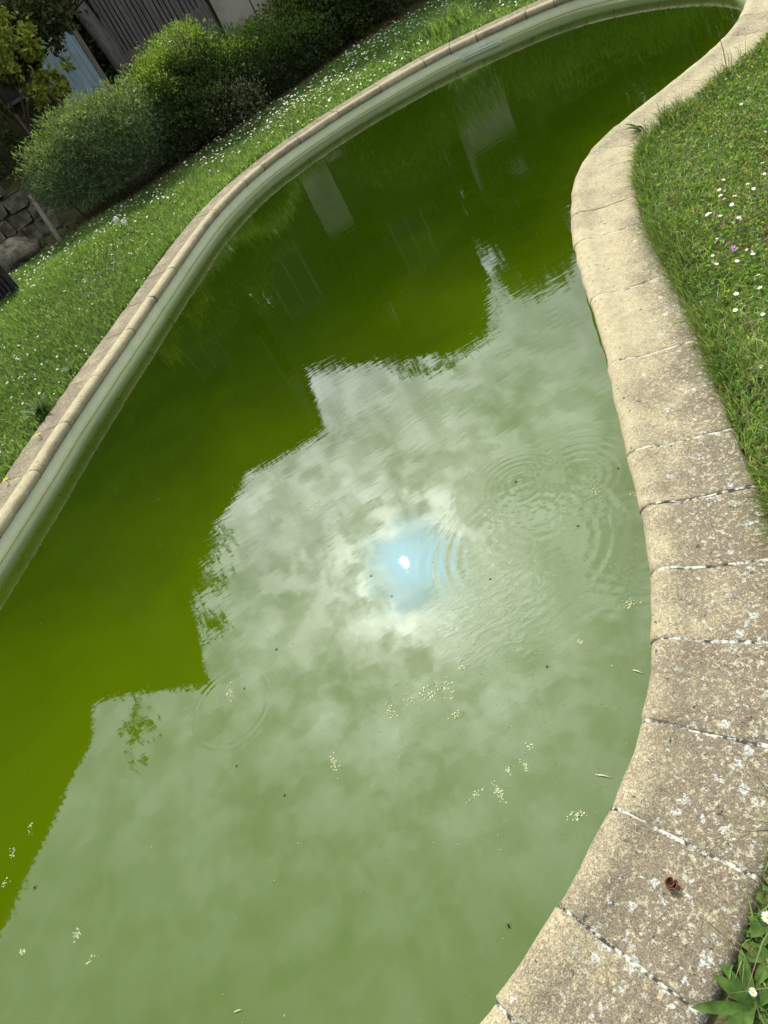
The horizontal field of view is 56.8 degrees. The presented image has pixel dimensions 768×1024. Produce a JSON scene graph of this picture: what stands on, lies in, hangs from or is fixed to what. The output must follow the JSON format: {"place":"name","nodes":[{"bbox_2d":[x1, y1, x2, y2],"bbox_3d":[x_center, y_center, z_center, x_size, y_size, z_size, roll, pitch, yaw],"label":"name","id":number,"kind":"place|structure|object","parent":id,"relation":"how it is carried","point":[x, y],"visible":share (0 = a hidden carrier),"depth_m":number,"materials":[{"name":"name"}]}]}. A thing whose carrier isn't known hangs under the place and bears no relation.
{"place":"outdoors","nodes":[
{"label":"outdoors","id":0,"kind":"place"},
{"bbox_2d":[82,0,272,103],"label":"pale house","id":1,"kind":"structure","parent":0,"point":[234,12],"depth_m":13.76,"materials":[{"name":"white wood"}]},
{"bbox_2d":[0,0,745,1023],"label":"water","id":2,"kind":"structure","parent":0,"point":[372,340],"depth_m":2.57,"materials":[{"name":"green liquid"}]},
{"bbox_2d":[73,928,81,942],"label":"algae clump","id":3,"kind":"object","parent":2,"relation":"on","point":[77,933],"visible":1,"depth_m":2.04,"materials":[{"name":"beige plant"}]},
{"bbox_2d":[10,232,641,1023],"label":"pollen specks","id":4,"kind":"object","parent":2,"relation":"on","point":[480,674],"visible":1,"depth_m":1.99,"materials":[{"name":"beige plant"}]},
{"bbox_2d":[330,752,340,778],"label":"algae clump","id":5,"kind":"object","parent":2,"relation":"on","point":[334,763],"visible":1,"depth_m":2.07,"materials":[{"name":"beige plant"}]},
{"bbox_2d":[418,678,452,703],"bbox_3d":[0.148,0.530,2.092,0.096,0.002,0.083,1,49,34],"label":"algae clump","id":6,"kind":"object","parent":2,"relation":"on","point":[432,692],"visible":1,"depth_m":2.09,"materials":[{"name":"beige plant"}]},
{"bbox_2d":[441,676,453,701],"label":"algae clump","id":7,"kind":"object","parent":2,"relation":"on","point":[444,688],"visible":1,"depth_m":2.08,"materials":[{"name":"beige plant"}]},
{"bbox_2d":[458,660,468,670],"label":"algae clump","id":8,"kind":"object","parent":2,"relation":"on","point":[461,665],"visible":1,"depth_m":2.11,"materials":[{"name":"beige plant"}]},
{"bbox_2d":[491,780,506,803],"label":"algae clump","id":9,"kind":"object","parent":2,"relation":"on","point":[498,791],"visible":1,"depth_m":1.81,"materials":[{"name":"beige plant"}]},
{"bbox_2d":[567,809,586,820],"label":"algae clump","id":10,"kind":"object","parent":2,"relation":"on","point":[578,815],"visible":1,"depth_m":1.69,"materials":[{"name":"beige plant"}]},
{"bbox_2d":[624,598,641,608],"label":"algae clump","id":11,"kind":"object","parent":2,"relation":"on","point":[631,603],"visible":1,"depth_m":2.02,"materials":[{"name":"beige plant"}]},
{"bbox_2d":[0,0,767,1023],"bbox_3d":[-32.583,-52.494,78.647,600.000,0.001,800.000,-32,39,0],"label":"ground","id":12,"kind":"structure","parent":0,"point":[14,182],"depth_m":6.25,"materials":[{"name":"green plant"}]},
{"bbox_2d":[0,265,19,302],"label":"slatted panel","id":13,"kind":"object","parent":12,"relation":"on","point":[8,284],"visible":0.69,"depth_m":7.46,"materials":[{"name":"grey wood"}]},
{"bbox_2d":[0,236,40,272],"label":"boulder","id":14,"kind":"object","parent":12,"relation":"on","point":[15,252],"visible":0.72,"depth_m":8.37,"materials":[{"name":"stone"}]},
{"bbox_2d":[0,186,62,243],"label":"garden wall","id":15,"kind":"structure","parent":12,"relation":"on","point":[15,207],"depth_m":8.93,"materials":[{"name":"stone"}]},
{"bbox_2d":[19,391,52,419],"bbox_3d":[-2.280,-0.676,4.690,0.258,0.103,0.279,-32,39,0],"label":"dock weed","id":16,"kind":"object","parent":12,"relation":"on","point":[38,408],"visible":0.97,"depth_m":4.70,"materials":[{"name":"green plant"}]},
{"bbox_2d":[0,5,75,196],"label":"maple sapling","id":17,"kind":"object","parent":12,"relation":"on","point":[61,86],"visible":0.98,"depth_m":9.08,"materials":[{"name":"green plant"}]},
{"bbox_2d":[28,193,64,244],"bbox_3d":[-3.910,-3.378,8.237,0.068,0.607,0.379,-32,39,0],"label":"wooden post","id":18,"kind":"object","parent":12,"relation":"on","point":[51,227],"visible":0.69,"depth_m":8.22,"materials":[{"name":"grey wood"}]},
{"bbox_2d":[0,0,96,188],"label":"fig tree","id":19,"kind":"object","parent":12,"relation":"on","point":[46,23],"visible":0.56,"depth_m":9.79,"materials":[{"name":"green plant"}]},
{"bbox_2d":[0,17,120,180],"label":"stone house","id":20,"kind":"structure","parent":12,"relation":"on","point":[14,99],"depth_m":15.80,"materials":[{"name":"stone"}]},
{"bbox_2d":[0,60,32,109],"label":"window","id":21,"kind":"structure","parent":20,"relation":"in","point":[9,94],"depth_m":15.36,"materials":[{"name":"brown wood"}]},
{"bbox_2d":[0,2,122,132],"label":"blue door","id":22,"kind":"structure","parent":12,"relation":"on","point":[75,60],"depth_m":13.05,"materials":[{"name":"paint"}]},
{"bbox_2d":[61,357,79,372],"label":"weed","id":23,"kind":"object","parent":12,"relation":"on","point":[65,369],"visible":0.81,"depth_m":5.03,"materials":[{"name":"green plant"}]},
{"bbox_2d":[9,64,187,229],"bbox_3d":[-3.438,-4.308,8.398,2.575,1.224,1.587,-32,39,0],"label":"round bush","id":24,"kind":"object","parent":12,"relation":"on","point":[126,135],"visible":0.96,"depth_m":8.12,"materials":[{"name":"green plant"}]},
{"bbox_2d":[68,0,138,93],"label":"gate post","id":25,"kind":"object","parent":12,"relation":"on","point":[100,35],"visible":0.46,"depth_m":13.12,"materials":[{"name":"grey wood"}]},
{"bbox_2d":[65,3,124,92],"bbox_3d":[-5.625,-9.013,12.978,0.690,2.726,0.568,-14,42,20],"label":"ivy","id":26,"kind":"object","parent":25,"relation":"attached to","point":[83,33],"visible":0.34,"depth_m":13.32,"materials":[{"name":"green plant"}]},
{"bbox_2d":[88,0,227,91],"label":"board gate","id":27,"kind":"structure","parent":25,"relation":"attached to","point":[202,11],"depth_m":13.46,"materials":[{"name":"grey wood"}]},
{"bbox_2d":[113,216,120,225],"bbox_3d":[-2.756,-2.996,7.382,0.061,0.161,0.061,-32,39,0],"label":"dandelion clock","id":28,"kind":"object","parent":12,"relation":"on","point":[115,219],"visible":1,"depth_m":7.35,"materials":[{"name":"white plant"}]},
{"bbox_2d":[122,13,252,157],"bbox_3d":[-2.354,-5.245,8.651,1.581,1.248,1.486,-32,39,0],"label":"privet bush","id":29,"kind":"object","parent":12,"relation":"on","point":[160,75],"visible":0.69,"depth_m":8.32,"materials":[{"name":"green plant"}]},
{"bbox_2d":[16,15,403,269],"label":"leaf litter","id":30,"kind":"object","parent":12,"relation":"on","point":[112,205],"visible":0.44,"depth_m":8.70,"materials":[{"name":"plant"}]},
{"bbox_2d":[162,28,270,134],"bbox_3d":[-1.974,-5.091,8.280,0.981,1.199,0.608,-17,41,17],"label":"variegated shrub","id":31,"kind":"object","parent":12,"relation":"on","point":[234,96],"visible":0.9,"depth_m":8.37,"materials":[{"name":"green plant"}]},
{"bbox_2d":[141,5,344,170],"bbox_3d":[-1.901,-5.419,8.759,2.999,0.975,1.477,-32,39,0],"label":"dark shrub","id":32,"kind":"object","parent":12,"relation":"on","point":[264,59],"visible":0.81,"depth_m":8.59,"materials":[{"name":"green plant"}]},
{"bbox_2d":[0,0,537,480],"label":"grass","id":33,"kind":"structure","parent":12,"relation":"on","point":[58,268],"depth_m":6.98,"materials":[{"name":"green plant"}]},
{"bbox_2d":[1,0,516,310],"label":"daisies","id":34,"kind":"object","parent":33,"relation":"on","point":[272,114],"visible":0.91,"depth_m":7.89,"materials":[{"name":"white plant"}]},
{"bbox_2d":[248,0,410,75],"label":"spotted laurel","id":35,"kind":"object","parent":12,"relation":"on","point":[336,8],"visible":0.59,"depth_m":8.94,"materials":[{"name":"green plant"}]},
{"bbox_2d":[330,0,410,36],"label":"evergreen hedge","id":36,"kind":"object","parent":12,"relation":"on","point":[388,6],"visible":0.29,"depth_m":9.25,"materials":[{"name":"green plant"}]},
{"bbox_2d":[0,0,767,1023],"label":"swimming pool","id":37,"kind":"structure","parent":12,"relation":"in","point":[626,936],"depth_m":1.79,"materials":[{"name":"concrete"}]},
{"bbox_2d":[664,876,677,889],"bbox_3d":[0.566,0.733,1.398,0.026,0.014,0.025,17,59,43],"label":"seed husk","id":38,"kind":"object","parent":37,"relation":"on","point":[669,881],"visible":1,"depth_m":1.40,"materials":[{"name":"brown plant"}]},
{"bbox_2d":[394,14,448,51],"bbox_3d":[0.470,-5.031,7.391,0.699,0.191,0.732,3,50,35],"label":"grass tuft","id":39,"kind":"object","parent":12,"relation":"on","point":[427,32],"visible":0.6,"depth_m":7.42,"materials":[{"name":"green plant"}]},
{"bbox_2d":[408,0,486,41],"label":"grass tuft","id":40,"kind":"object","parent":12,"relation":"on","point":[455,19],"visible":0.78,"depth_m":7.15,"materials":[{"name":"green plant"}]},
{"bbox_2d":[622,124,641,130],"bbox_3d":[1.325,-2.027,3.770,0.102,0.095,0.169,-4,46,30],"label":"plantain","id":41,"kind":"object","parent":12,"relation":"on","point":[635,126],"visible":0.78,"depth_m":3.80,"materials":[{"name":"green plant"}]},
{"bbox_2d":[615,14,767,1023],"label":"grass","id":42,"kind":"structure","parent":12,"relation":"on","point":[662,237],"depth_m":2.89,"materials":[{"name":"green plant"}]},
{"bbox_2d":[716,25,725,64],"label":"seed stalk","id":43,"kind":"object","parent":12,"relation":"on","point":[720,41],"visible":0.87,"depth_m":3.78,"materials":[{"name":"plant"}]},
{"bbox_2d":[691,948,767,1023],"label":"plantain","id":44,"kind":"object","parent":12,"relation":"on","point":[744,1010],"visible":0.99,"depth_m":1.25,"materials":[{"name":"green plant"}]},
{"bbox_2d":[747,987,756,996],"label":"daisy","id":45,"kind":"object","parent":12,"relation":"on","point":[753,992],"visible":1,"depth_m":1.24,"materials":[{"name":"white plant"}]},
{"bbox_2d":[741,915,767,984],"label":"plantain","id":46,"kind":"object","parent":12,"relation":"on","point":[763,955],"visible":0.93,"depth_m":1.28,"materials":[{"name":"green plant"}]},
{"bbox_2d":[746,908,767,945],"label":"weed","id":47,"kind":"object","parent":12,"relation":"on","point":[760,932],"visible":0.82,"depth_m":1.31,"materials":[{"name":"green plant"}]},
{"bbox_2d":[761,911,767,923],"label":"daisy","id":48,"kind":"object","parent":12,"relation":"on","point":[765,916],"visible":1,"depth_m":1.28,"materials":[{"name":"white plant"}]}
]}

